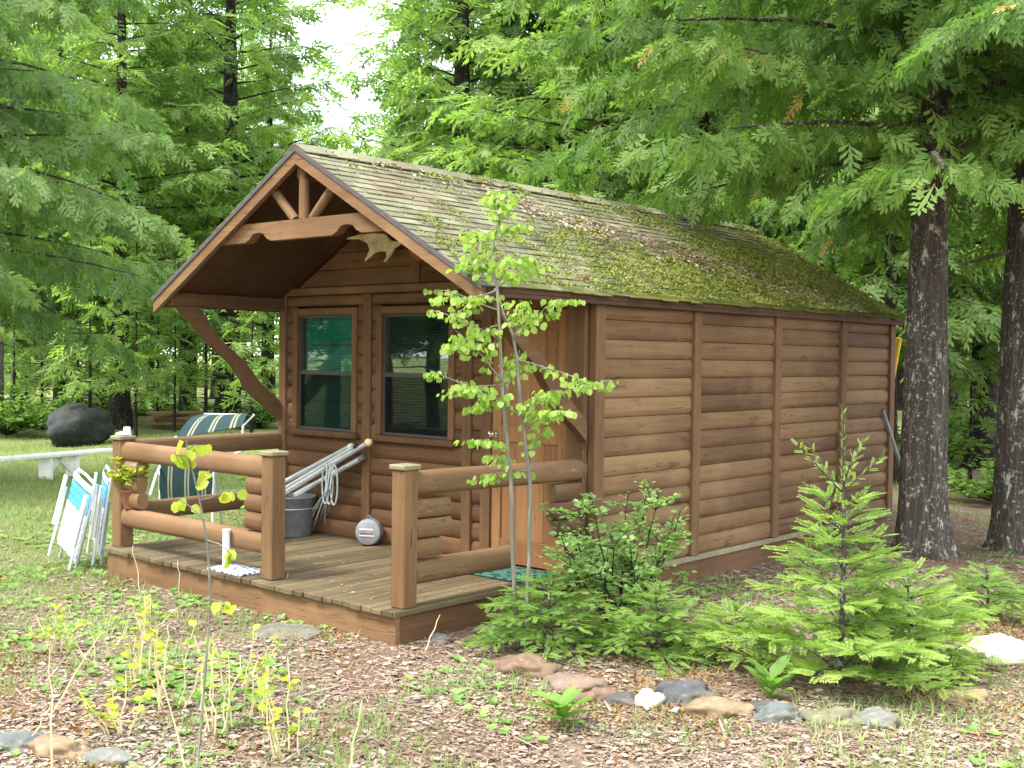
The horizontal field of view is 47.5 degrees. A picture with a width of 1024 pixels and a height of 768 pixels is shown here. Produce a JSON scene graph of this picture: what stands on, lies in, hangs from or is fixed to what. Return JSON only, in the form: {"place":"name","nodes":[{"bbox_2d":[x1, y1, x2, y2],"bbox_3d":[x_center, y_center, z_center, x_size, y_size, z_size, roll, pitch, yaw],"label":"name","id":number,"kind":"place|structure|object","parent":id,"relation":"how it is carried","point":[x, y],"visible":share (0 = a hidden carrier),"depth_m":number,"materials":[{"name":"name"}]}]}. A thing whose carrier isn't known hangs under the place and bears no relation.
{"place":"outdoors","nodes":[
{"label":"outdoors","id":0,"kind":"place"},
{"bbox_2d":[15,0,792,355],"label":"sky","id":1,"kind":"structure","parent":0,"point":[342,26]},
{"bbox_2d":[0,353,1023,767],"bbox_3d":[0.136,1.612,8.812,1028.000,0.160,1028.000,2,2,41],"label":"ground","id":2,"kind":"structure","parent":0,"point":[972,507],"depth_m":6.71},
{"bbox_2d":[0,731,49,754],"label":"stone","id":3,"kind":"object","parent":2,"relation":"on","point":[12,741],"visible":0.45,"depth_m":5.19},
{"bbox_2d":[0,382,54,435],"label":"bush","id":4,"kind":"object","parent":2,"relation":"on","point":[18,418],"visible":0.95,"depth_m":23.96,"materials":[{"name":"green plant"}]},
{"bbox_2d":[4,264,54,423],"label":"sapling","id":5,"kind":"object","parent":2,"relation":"on","point":[19,367],"visible":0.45,"depth_m":24.97,"materials":[{"name":"green plant"}]},
{"bbox_2d":[6,226,80,427],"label":"sapling","id":6,"kind":"object","parent":2,"relation":"on","point":[42,356],"visible":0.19,"depth_m":26.94,"materials":[{"name":"green plant"}]},
{"bbox_2d":[0,2,95,433],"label":"conifer tree","id":7,"kind":"object","parent":2,"relation":"on","point":[2,352],"visible":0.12,"depth_m":24.39,"materials":[{"name":"green plant"}]},
{"bbox_2d":[2,2,100,367],"bbox_3d":[-12.690,-5.234,27.953,5.328,12.806,4.865,0,1,-17],"label":"dense conifer","id":8,"kind":"object","parent":2,"relation":"on","point":[23,341],"visible":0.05,"depth_m":27.80,"materials":[{"name":"green plant"}]},
{"bbox_2d":[0,448,112,479],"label":"white bench","id":9,"kind":"object","parent":2,"relation":"on","point":[47,465],"visible":0.81,"depth_m":16.67,"materials":[{"name":"paint"}]},
{"bbox_2d":[28,603,85,653],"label":"seedling","id":10,"kind":"object","parent":2,"relation":"on","point":[59,634],"visible":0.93,"depth_m":6.96,"materials":[{"name":"yellow plant"}]},
{"bbox_2d":[27,734,93,762],"bbox_3d":[-2.004,1.641,5.189,0.320,0.139,0.220,1,1,7],"label":"stone","id":11,"kind":"object","parent":2,"relation":"on","point":[40,746],"visible":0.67,"depth_m":5.14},
{"bbox_2d":[47,468,95,571],"bbox_3d":[-3.687,1.157,9.762,0.204,0.876,0.693,0,2,-39],"label":"folding chair","id":12,"kind":"object","parent":2,"relation":"on","point":[67,524],"visible":0.97,"depth_m":9.74,"materials":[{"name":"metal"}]},
{"bbox_2d":[39,237,113,403],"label":"sapling","id":13,"kind":"object","parent":2,"relation":"on","point":[67,307],"visible":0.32,"depth_m":25.95,"materials":[{"name":"green plant"}]},
{"bbox_2d":[46,403,114,446],"bbox_3d":[-8.434,0.855,22.635,1.136,0.965,1.198,2,2,45],"label":"boulder","id":14,"kind":"object","parent":2,"relation":"on","point":[75,425],"visible":0.88,"depth_m":22.27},
{"bbox_2d":[4,3,170,409],"bbox_3d":[-11.658,-5.696,29.819,5.688,13.672,5.194,1,1,20],"label":"dense conifer","id":15,"kind":"object","parent":2,"relation":"on","point":[86,121],"visible":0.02,"depth_m":29.73,"materials":[{"name":"green plant"}]},
{"bbox_2d":[35,199,148,409],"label":"sapling","id":16,"kind":"object","parent":2,"relation":"on","point":[92,311],"visible":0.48,"depth_m":22.47,"materials":[{"name":"green plant"}]},
{"bbox_2d":[53,615,130,662],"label":"seedling","id":17,"kind":"object","parent":2,"relation":"on","point":[68,634],"visible":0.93,"depth_m":6.68,"materials":[{"name":"yellow plant"}]},
{"bbox_2d":[86,465,111,567],"bbox_3d":[-3.548,1.135,10.008,0.168,0.851,0.626,0,2,-24],"label":"folding chair","id":18,"kind":"object","parent":2,"relation":"on","point":[99,528],"visible":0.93,"depth_m":9.83,"materials":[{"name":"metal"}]},
{"bbox_2d":[79,747,133,767],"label":"stone","id":19,"kind":"object","parent":2,"relation":"on","point":[116,756],"visible":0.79,"depth_m":5.10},
{"bbox_2d":[42,3,175,397],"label":"tall conifer","id":20,"kind":"object","parent":2,"relation":"on","point":[128,32],"visible":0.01,"depth_m":43.69,"materials":[{"name":"green plant"}]},
{"bbox_2d":[0,0,222,390],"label":"cedar tree","id":21,"kind":"object","parent":2,"relation":"on","point":[23,185],"visible":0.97,"depth_m":15.34,"materials":[{"name":"green plant"}]},
{"bbox_2d":[73,671,153,737],"bbox_3d":[-1.832,1.516,5.468,0.373,0.278,0.286,1,1,4],"label":"seedling","id":22,"kind":"object","parent":2,"relation":"on","point":[112,705],"visible":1,"depth_m":5.42,"materials":[{"name":"yellow plant"}]},
{"bbox_2d":[74,226,152,401],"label":"sapling","id":23,"kind":"object","parent":2,"relation":"on","point":[96,326],"visible":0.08,"depth_m":27.88,"materials":[{"name":"green plant"}]},
{"bbox_2d":[4,0,260,429],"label":"conifer tree","id":24,"kind":"object","parent":2,"relation":"on","point":[120,82],"visible":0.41,"depth_m":26.75,"materials":[{"name":"green plant"}]},
{"bbox_2d":[116,594,158,683],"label":"seedling","id":25,"kind":"object","parent":2,"relation":"on","point":[147,636],"visible":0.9,"depth_m":6.23,"materials":[{"name":"yellow plant"}]},
{"bbox_2d":[97,234,187,437],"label":"sapling","id":26,"kind":"object","parent":2,"relation":"on","point":[146,339],"visible":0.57,"depth_m":24.98,"materials":[{"name":"green plant"}]},
{"bbox_2d":[93,24,207,400],"bbox_3d":[-12.454,-5.873,39.866,5.079,13.369,5.562,0,2,-38],"label":"dense conifer","id":27,"kind":"object","parent":2,"relation":"on","point":[161,332],"visible":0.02,"depth_m":39.62,"materials":[{"name":"green plant"}]},
{"bbox_2d":[125,600,180,638],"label":"seedling","id":28,"kind":"object","parent":2,"relation":"on","point":[130,602],"visible":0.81,"depth_m":7.35,"materials":[{"name":"yellow plant"}]},
{"bbox_2d":[129,245,189,421],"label":"sapling","id":29,"kind":"object","parent":2,"relation":"on","point":[152,360],"visible":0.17,"depth_m":28.93,"materials":[{"name":"green plant"}]},
{"bbox_2d":[131,380,198,410],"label":"bush","id":30,"kind":"object","parent":2,"relation":"on","point":[169,401],"visible":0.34,"depth_m":33.74,"materials":[{"name":"green plant"}]},
{"bbox_2d":[128,620,219,710],"bbox_3d":[-1.702,1.421,5.864,0.438,0.442,0.185,0,1,-22],"label":"seedling","id":31,"kind":"object","parent":2,"relation":"on","point":[160,645],"visible":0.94,"depth_m":5.86,"materials":[{"name":"yellow plant"}]},
{"bbox_2d":[143,260,210,432],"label":"sapling","id":32,"kind":"object","parent":2,"relation":"on","point":[174,390],"visible":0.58,"depth_m":25.98,"materials":[{"name":"green plant"}]},
{"bbox_2d":[98,0,279,410],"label":"conifer tree","id":33,"kind":"object","parent":2,"relation":"on","point":[219,87],"visible":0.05,"depth_m":31.29,"materials":[{"name":"green plant"}]},
{"bbox_2d":[149,413,254,523],"bbox_3d":[-3.196,0.896,12.172,0.960,1.201,0.914,1,1,-4],"label":"sling chair","id":34,"kind":"object","parent":2,"relation":"on","point":[175,482],"visible":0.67,"depth_m":11.97,"materials":[{"name":"fabric"}]},
{"bbox_2d":[170,440,246,767],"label":"poplar sapling","id":35,"kind":"object","parent":2,"relation":"on","point":[185,459],"visible":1,"depth_m":5.14,"materials":[{"name":"green plant"}]},
{"bbox_2d":[158,195,264,412],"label":"sapling","id":36,"kind":"object","parent":2,"relation":"on","point":[206,352],"visible":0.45,"depth_m":26.88,"materials":[{"name":"green plant"}]},
{"bbox_2d":[184,635,245,737],"bbox_3d":[-1.452,1.456,5.626,0.282,0.456,0.268,1,1,6],"label":"seedling","id":37,"kind":"object","parent":2,"relation":"on","point":[210,682],"visible":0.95,"depth_m":5.60,"materials":[{"name":"yellow plant"}]},
{"bbox_2d":[178,61,275,397],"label":"dense conifer","id":38,"kind":"object","parent":2,"relation":"on","point":[212,395],"visible":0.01,"depth_m":45.84,"materials":[{"name":"green plant"}]},
{"bbox_2d":[80,0,379,413],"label":"tall conifer","id":39,"kind":"object","parent":2,"relation":"on","point":[232,130],"visible":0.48,"depth_m":29.51,"materials":[{"name":"green plant"}]},
{"bbox_2d":[208,310,278,432],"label":"sapling","id":40,"kind":"object","parent":2,"relation":"on","point":[238,346],"visible":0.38,"depth_m":23.94,"materials":[{"name":"green plant"}]},
{"bbox_2d":[213,624,281,690],"bbox_3d":[-1.400,1.476,6.216,0.405,0.339,0.270,0,2,-29],"label":"seedling","id":41,"kind":"object","parent":2,"relation":"on","point":[252,655],"visible":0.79,"depth_m":6.28,"materials":[{"name":"yellow plant"}]},
{"bbox_2d":[223,392,277,428],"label":"bush","id":42,"kind":"object","parent":2,"relation":"on","point":[266,418],"visible":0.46,"depth_m":27.90,"materials":[{"name":"green plant"}]},
{"bbox_2d":[219,0,291,390],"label":"conifer tree","id":43,"kind":"object","parent":2,"relation":"on","point":[238,49],"visible":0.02,"depth_m":55.61,"materials":[{"name":"green plant"}]},
{"bbox_2d":[238,311,278,397],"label":"sapling","id":44,"kind":"object","parent":2,"relation":"on","point":[262,374],"visible":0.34,"depth_m":29.93,"materials":[{"name":"green plant"}]},
{"bbox_2d":[182,0,340,407],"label":"conifer tree","id":45,"kind":"object","parent":2,"relation":"on","point":[253,46],"visible":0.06,"depth_m":35.70,"materials":[{"name":"green plant"}]},
{"bbox_2d":[244,660,278,720],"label":"seedling","id":46,"kind":"object","parent":2,"relation":"on","point":[250,691],"visible":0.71,"depth_m":5.78,"materials":[{"name":"yellow plant"}]},
{"bbox_2d":[245,623,321,640],"bbox_3d":[-1.478,1.609,7.552,0.499,0.074,0.424,1,1,12],"label":"stepping stone","id":47,"kind":"object","parent":2,"relation":"on","point":[284,628],"visible":0.79,"depth_m":7.47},
{"bbox_2d":[255,657,312,760],"bbox_3d":[-1.045,1.496,5.299,0.246,0.426,0.324,0,2,-32],"label":"seedling","id":48,"kind":"object","parent":2,"relation":"on","point":[291,685],"visible":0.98,"depth_m":5.32,"materials":[{"name":"yellow plant"}]},
{"bbox_2d":[350,0,454,165],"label":"conifer tree","id":49,"kind":"object","parent":2,"relation":"on","point":[385,126],"visible":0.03,"depth_m":33.47,"materials":[{"name":"green plant"}]},
{"bbox_2d":[292,0,593,188],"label":"tall conifer","id":50,"kind":"object","parent":2,"relation":"on","point":[409,19],"visible":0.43,"depth_m":23.30,"materials":[{"name":"green plant"}]},
{"bbox_2d":[4,108,904,386],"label":"woods","id":51,"kind":"object","parent":2,"relation":"on","point":[196,334],"visible":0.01,"depth_m":64.67,"materials":[{"name":"green plant"}]},
{"bbox_2d":[356,0,626,180],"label":"conifer tree","id":52,"kind":"object","parent":2,"relation":"on","point":[396,123],"visible":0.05,"depth_m":24.92,"materials":[{"name":"green plant"}]},
{"bbox_2d":[104,143,906,645],"bbox_3d":[0.416,0.000,10.950,3.859,3.626,7.182,2,2,41],"label":"cabin","id":53,"kind":"object","parent":2,"relation":"on","point":[718,397],"visible":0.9,"depth_m":9.43,"materials":[{"name":"wood"}]},
{"bbox_2d":[106,456,150,508],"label":"potted plant","id":54,"kind":"object","parent":53,"relation":"on","point":[120,478],"visible":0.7,"depth_m":9.40,"materials":[{"name":"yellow plant"}]},
{"bbox_2d":[207,529,260,576],"bbox_3d":[-2.007,1.212,8.508,0.400,0.312,0.250,2,2,41],"label":"umbrella stand","id":55,"kind":"object","parent":53,"relation":"on","point":[236,569],"visible":0.86,"depth_m":8.45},
{"bbox_2d":[285,493,315,536],"bbox_3d":[-1.933,1.154,10.270,0.416,0.345,0.416,2,2,41],"label":"metal bucket","id":56,"kind":"object","parent":53,"relation":"on","point":[298,516],"visible":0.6,"depth_m":10.12,"materials":[{"name":"metal"}]},
{"bbox_2d":[285,443,358,489],"bbox_3d":[-1.735,0.767,10.169,1.052,0.555,0.048,2,2,35],"label":"pipe","id":57,"kind":"object","parent":56,"relation":"in","point":[355,446],"visible":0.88,"depth_m":10.09,"materials":[{"name":"metal"}]},
{"bbox_2d":[285,439,372,494],"bbox_3d":[-1.615,0.730,10.054,1.004,0.563,0.068,2,2,30],"label":"pipe","id":58,"kind":"object","parent":56,"relation":"in","point":[367,442],"visible":0.94,"depth_m":9.99,"materials":[{"name":"metal"}]},
{"bbox_2d":[293,454,365,496],"bbox_3d":[-1.583,0.795,10.062,0.757,0.414,0.056,1,2,29],"label":"pipe","id":59,"kind":"object","parent":56,"relation":"in","point":[360,458],"visible":0.81,"depth_m":10.01,"materials":[{"name":"metal"}]},
{"bbox_2d":[285,443,353,483],"bbox_3d":[-1.851,0.779,10.335,1.178,0.572,0.054,2,2,35],"label":"pipe","id":60,"kind":"object","parent":53,"relation":"attached to","point":[305,470],"visible":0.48,"depth_m":10.23,"materials":[{"name":"metal"}]},
{"bbox_2d":[288,307,359,438],"bbox_3d":[-1.638,-0.105,10.325,0.907,1.136,0.151,2,2,41],"label":"window","id":61,"kind":"structure","parent":53,"relation":"in","point":[331,372],"depth_m":10.38,"materials":[{"name":"green glass"}]},
{"bbox_2d":[312,463,337,531],"bbox_3d":[-1.710,0.991,10.248,0.328,0.676,0.935,0,1,-10],"label":"rope","id":62,"kind":"object","parent":53,"relation":"on","point":[329,480],"visible":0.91,"depth_m":9.89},
{"bbox_2d":[355,515,383,544],"bbox_3d":[-1.194,1.225,9.764,0.224,0.251,0.157,1,1,7],"label":"round canister","id":63,"kind":"object","parent":53,"relation":"on","point":[369,531],"visible":1,"depth_m":9.69,"materials":[{"name":"white paint"}]},
{"bbox_2d":[347,233,422,261],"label":"antlers","id":64,"kind":"object","parent":53,"relation":"attached to","point":[378,242],"visible":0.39,"depth_m":9.64},
{"bbox_2d":[371,305,457,447],"bbox_3d":[-0.773,-0.076,9.587,0.955,1.136,0.168,2,2,41],"label":"window","id":65,"kind":"structure","parent":53,"relation":"in","point":[419,417],"depth_m":9.67,"materials":[{"name":"black glass"}]},
{"bbox_2d":[471,567,552,582],"bbox_3d":[-0.077,1.382,8.557,0.660,0.018,0.400,2,2,41],"label":"doormat","id":66,"kind":"object","parent":53,"relation":"on","point":[504,574],"visible":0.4,"depth_m":8.44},
{"bbox_2d":[488,309,567,570],"bbox_3d":[0.116,0.411,8.761,0.733,1.938,0.121,2,2,41],"label":"door","id":67,"kind":"structure","parent":53,"relation":"in","point":[551,343],"depth_m":8.78,"materials":[{"name":"brown wood"}]},
{"bbox_2d":[352,157,887,313],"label":"roof leaves","id":68,"kind":"object","parent":53,"relation":"on","point":[654,245],"visible":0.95,"depth_m":10.38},
{"bbox_2d":[0,497,1023,767],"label":"leaf litter","id":69,"kind":"object","parent":2,"relation":"on","point":[610,763],"visible":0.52,"depth_m":5.94,"materials":[{"name":"plant"}]},
{"bbox_2d":[0,429,1023,767],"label":"grass","id":70,"kind":"structure","parent":2,"relation":"on","point":[28,511],"depth_m":6.60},
{"bbox_2d":[0,515,1023,767],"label":"ground weeds","id":71,"kind":"object","parent":2,"relation":"on","point":[456,695],"visible":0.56,"depth_m":6.65,"materials":[{"name":"green plant"}]},
{"bbox_2d":[0,562,1023,767],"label":"ground moss","id":72,"kind":"object","parent":2,"relation":"on","point":[667,705],"visible":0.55,"depth_m":6.22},
{"bbox_2d":[422,190,618,649],"bbox_3d":[-0.005,0.213,7.220,1.303,2.872,0.868,1,1,8],"label":"aspen sapling","id":73,"kind":"object","parent":2,"relation":"on","point":[467,345],"visible":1,"depth_m":7.24,"materials":[{"name":"green plant"}]},
{"bbox_2d":[491,652,562,679],"bbox_3d":[0.076,1.663,6.761,0.446,0.196,0.319,1,1,0],"label":"stone","id":74,"kind":"object","parent":2,"relation":"on","point":[534,664],"visible":0.64,"depth_m":6.67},
{"bbox_2d":[459,2,630,192],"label":"dense conifer","id":75,"kind":"object","parent":2,"relation":"on","point":[515,29],"visible":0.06,"depth_m":23.39,"materials":[{"name":"green plant"}]},
{"bbox_2d":[461,567,649,666],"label":"young hemlock","id":76,"kind":"object","parent":2,"relation":"on","point":[566,622],"visible":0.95,"depth_m":7.17,"materials":[{"name":"green plant"}]},
{"bbox_2d":[532,686,592,726],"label":"broadleaf weed","id":77,"kind":"object","parent":2,"relation":"on","point":[563,704],"visible":1,"depth_m":5.79,"materials":[{"name":"green plant"}]},
{"bbox_2d":[537,672,607,692],"bbox_3d":[0.339,1.691,6.465,0.356,0.172,0.318,2,2,44],"label":"stone","id":78,"kind":"object","parent":2,"relation":"on","point":[557,681],"visible":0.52,"depth_m":6.40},
{"bbox_2d":[412,0,762,223],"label":"conifer tree","id":79,"kind":"object","parent":2,"relation":"on","point":[560,89],"visible":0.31,"depth_m":19.64,"materials":[{"name":"green plant"}]},
{"bbox_2d":[575,687,618,703],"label":"stone","id":80,"kind":"object","parent":2,"relation":"on","point":[596,693],"visible":0.48,"depth_m":6.19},
{"bbox_2d":[534,479,696,632],"bbox_3d":[0.650,1.145,7.785,1.022,1.043,1.366,1,1,-7],"label":"leafy shrub","id":81,"kind":"object","parent":2,"relation":"on","point":[633,567],"visible":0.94,"depth_m":7.63,"materials":[{"name":"green plant"}]},
{"bbox_2d":[600,691,634,707],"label":"stone","id":82,"kind":"object","parent":2,"relation":"on","point":[624,697],"visible":0.59,"depth_m":6.14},
{"bbox_2d":[634,688,665,711],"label":"stone","id":83,"kind":"object","parent":2,"relation":"on","point":[647,696],"visible":0.59,"depth_m":6.04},
{"bbox_2d":[588,580,726,676],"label":"young hemlock","id":84,"kind":"object","parent":2,"relation":"on","point":[637,621],"visible":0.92,"depth_m":7.05,"materials":[{"name":"green plant"}]},
{"bbox_2d":[655,679,726,706],"bbox_3d":[0.949,1.664,6.175,0.414,0.183,0.296,0,1,-13],"label":"stone","id":85,"kind":"object","parent":2,"relation":"on","point":[681,689],"visible":0.41,"depth_m":6.13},
{"bbox_2d":[580,0,819,237],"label":"dense conifer","id":86,"kind":"object","parent":2,"relation":"on","point":[704,127],"visible":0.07,"depth_m":18.69,"materials":[{"name":"green plant"}]},
{"bbox_2d":[683,696,755,721],"bbox_3d":[1.052,1.653,5.845,0.298,0.160,0.297,2,2,44],"label":"stone","id":87,"kind":"object","parent":2,"relation":"on","point":[706,706],"visible":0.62,"depth_m":5.79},
{"bbox_2d":[675,597,799,665],"bbox_3d":[1.364,1.486,6.957,0.689,0.383,0.787,1,1,-4],"label":"fir seedling","id":88,"kind":"object","parent":2,"relation":"on","point":[701,636],"visible":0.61,"depth_m":6.92,"materials":[{"name":"green plant"}]},
{"bbox_2d":[481,0,1023,561],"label":"cedar tree","id":89,"kind":"object","parent":2,"relation":"on","point":[923,528],"visible":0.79,"depth_m":10.19,"materials":[{"name":"green plant"}]},
{"bbox_2d":[742,654,793,698],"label":"broadleaf weed","id":90,"kind":"object","parent":2,"relation":"on","point":[770,682],"visible":0.97,"depth_m":6.10,"materials":[{"name":"green plant"}]},
{"bbox_2d":[748,701,802,724],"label":"stone","id":91,"kind":"object","parent":2,"relation":"on","point":[779,711],"visible":0.69,"depth_m":5.68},
{"bbox_2d":[591,0,1023,554],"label":"cedar tree","id":92,"kind":"object","parent":2,"relation":"on","point":[1006,529],"visible":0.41,"depth_m":11.07,"materials":[{"name":"green plant"}]},
{"bbox_2d":[798,706,861,727],"bbox_3d":[1.566,1.655,5.725,0.301,0.148,0.210,0,1,-13],"label":"stone","id":93,"kind":"object","parent":2,"relation":"on","point":[842,712],"visible":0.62,"depth_m":5.67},
{"bbox_2d":[709,3,951,371],"bbox_3d":[5.054,-4.279,19.958,4.834,11.619,4.414,1,1,-3],"label":"dense conifer","id":94,"kind":"object","parent":2,"relation":"on","point":[801,227],"depth_m":19.41,"materials":[{"name":"green plant"}]},
{"bbox_2d":[705,408,1002,700],"bbox_3d":[1.968,0.905,6.446,1.603,1.582,1.532,2,2,41],"label":"young fir","id":95,"kind":"object","parent":2,"relation":"on","point":[871,648],"visible":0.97,"depth_m":6.42,"materials":[{"name":"green plant"}]},
{"bbox_2d":[722,0,1006,484],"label":"dense conifer","id":96,"kind":"object","parent":2,"relation":"on","point":[892,289],"visible":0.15,"depth_m":16.62,"materials":[{"name":"green plant"}]},
{"bbox_2d":[857,706,901,730],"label":"stone","id":97,"kind":"object","parent":2,"relation":"on","point":[870,713],"visible":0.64,"depth_m":5.68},
{"bbox_2d":[865,249,905,410],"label":"dense conifer","id":98,"kind":"object","parent":2,"relation":"on","point":[900,393],"visible":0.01,"depth_m":41.85,"materials":[{"name":"green plant"}]},
{"bbox_2d":[881,408,899,475],"bbox_3d":[4.202,0.936,12.579,0.070,1.374,1.031,2,2,44],"label":"pole","id":99,"kind":"object","parent":2,"relation":"on","point":[896,456],"visible":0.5,"depth_m":12.37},
{"bbox_2d":[797,557,1009,681],"bbox_3d":[2.265,1.356,6.866,1.279,0.668,1.132,2,2,41],"label":"fir seedling","id":100,"kind":"object","parent":2,"relation":"on","point":[956,615],"visible":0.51,"depth_m":6.71,"materials":[{"name":"green plant"}]},
{"bbox_2d":[840,102,1003,470],"bbox_3d":[8.054,-6.024,19.598,6.102,15.287,6.340,0,1,-21],"label":"conifer tree","id":101,"kind":"object","parent":2,"relation":"on","point":[992,394],"depth_m":19.81,"materials":[{"name":"green plant"}]},
{"bbox_2d":[898,426,994,471],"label":"bush","id":102,"kind":"object","parent":2,"relation":"on","point":[958,454],"visible":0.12,"depth_m":17.85,"materials":[{"name":"green plant"}]},
{"bbox_2d":[903,62,1006,395],"bbox_3d":[8.140,-4.149,17.919,4.412,11.613,4.831,0,2,-29],"label":"dense conifer","id":103,"kind":"object","parent":2,"relation":"on","point":[997,302],"visible":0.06,"depth_m":17.96,"materials":[{"name":"green plant"}]},
{"bbox_2d":[930,688,993,708],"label":"stone","id":104,"kind":"object","parent":2,"relation":"on","point":[965,698],"visible":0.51,"depth_m":6.08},
{"bbox_2d":[947,457,994,501],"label":"bush","id":105,"kind":"object","parent":2,"relation":"on","point":[969,487],"visible":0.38,"depth_m":15.37,"materials":[{"name":"green plant"}]},
{"bbox_2d":[948,266,999,425],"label":"sapling","id":106,"kind":"object","parent":2,"relation":"on","point":[960,399],"visible":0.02,"depth_m":21.98,"materials":[{"name":"green plant"}]},
{"bbox_2d":[948,260,1000,481],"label":"sapling","id":107,"kind":"object","parent":2,"relation":"on","point":[969,416],"visible":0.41,"depth_m":17.92,"materials":[{"name":"green plant"}]},
{"bbox_2d":[926,561,1023,623],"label":"conifer seedling","id":108,"kind":"object","parent":2,"relation":"on","point":[986,584],"visible":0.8,"depth_m":8.00,"materials":[{"name":"green plant"}]},
{"bbox_2d":[957,633,1023,667],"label":"stone","id":109,"kind":"object","parent":2,"relation":"on","point":[1001,645],"visible":0.52,"depth_m":6.92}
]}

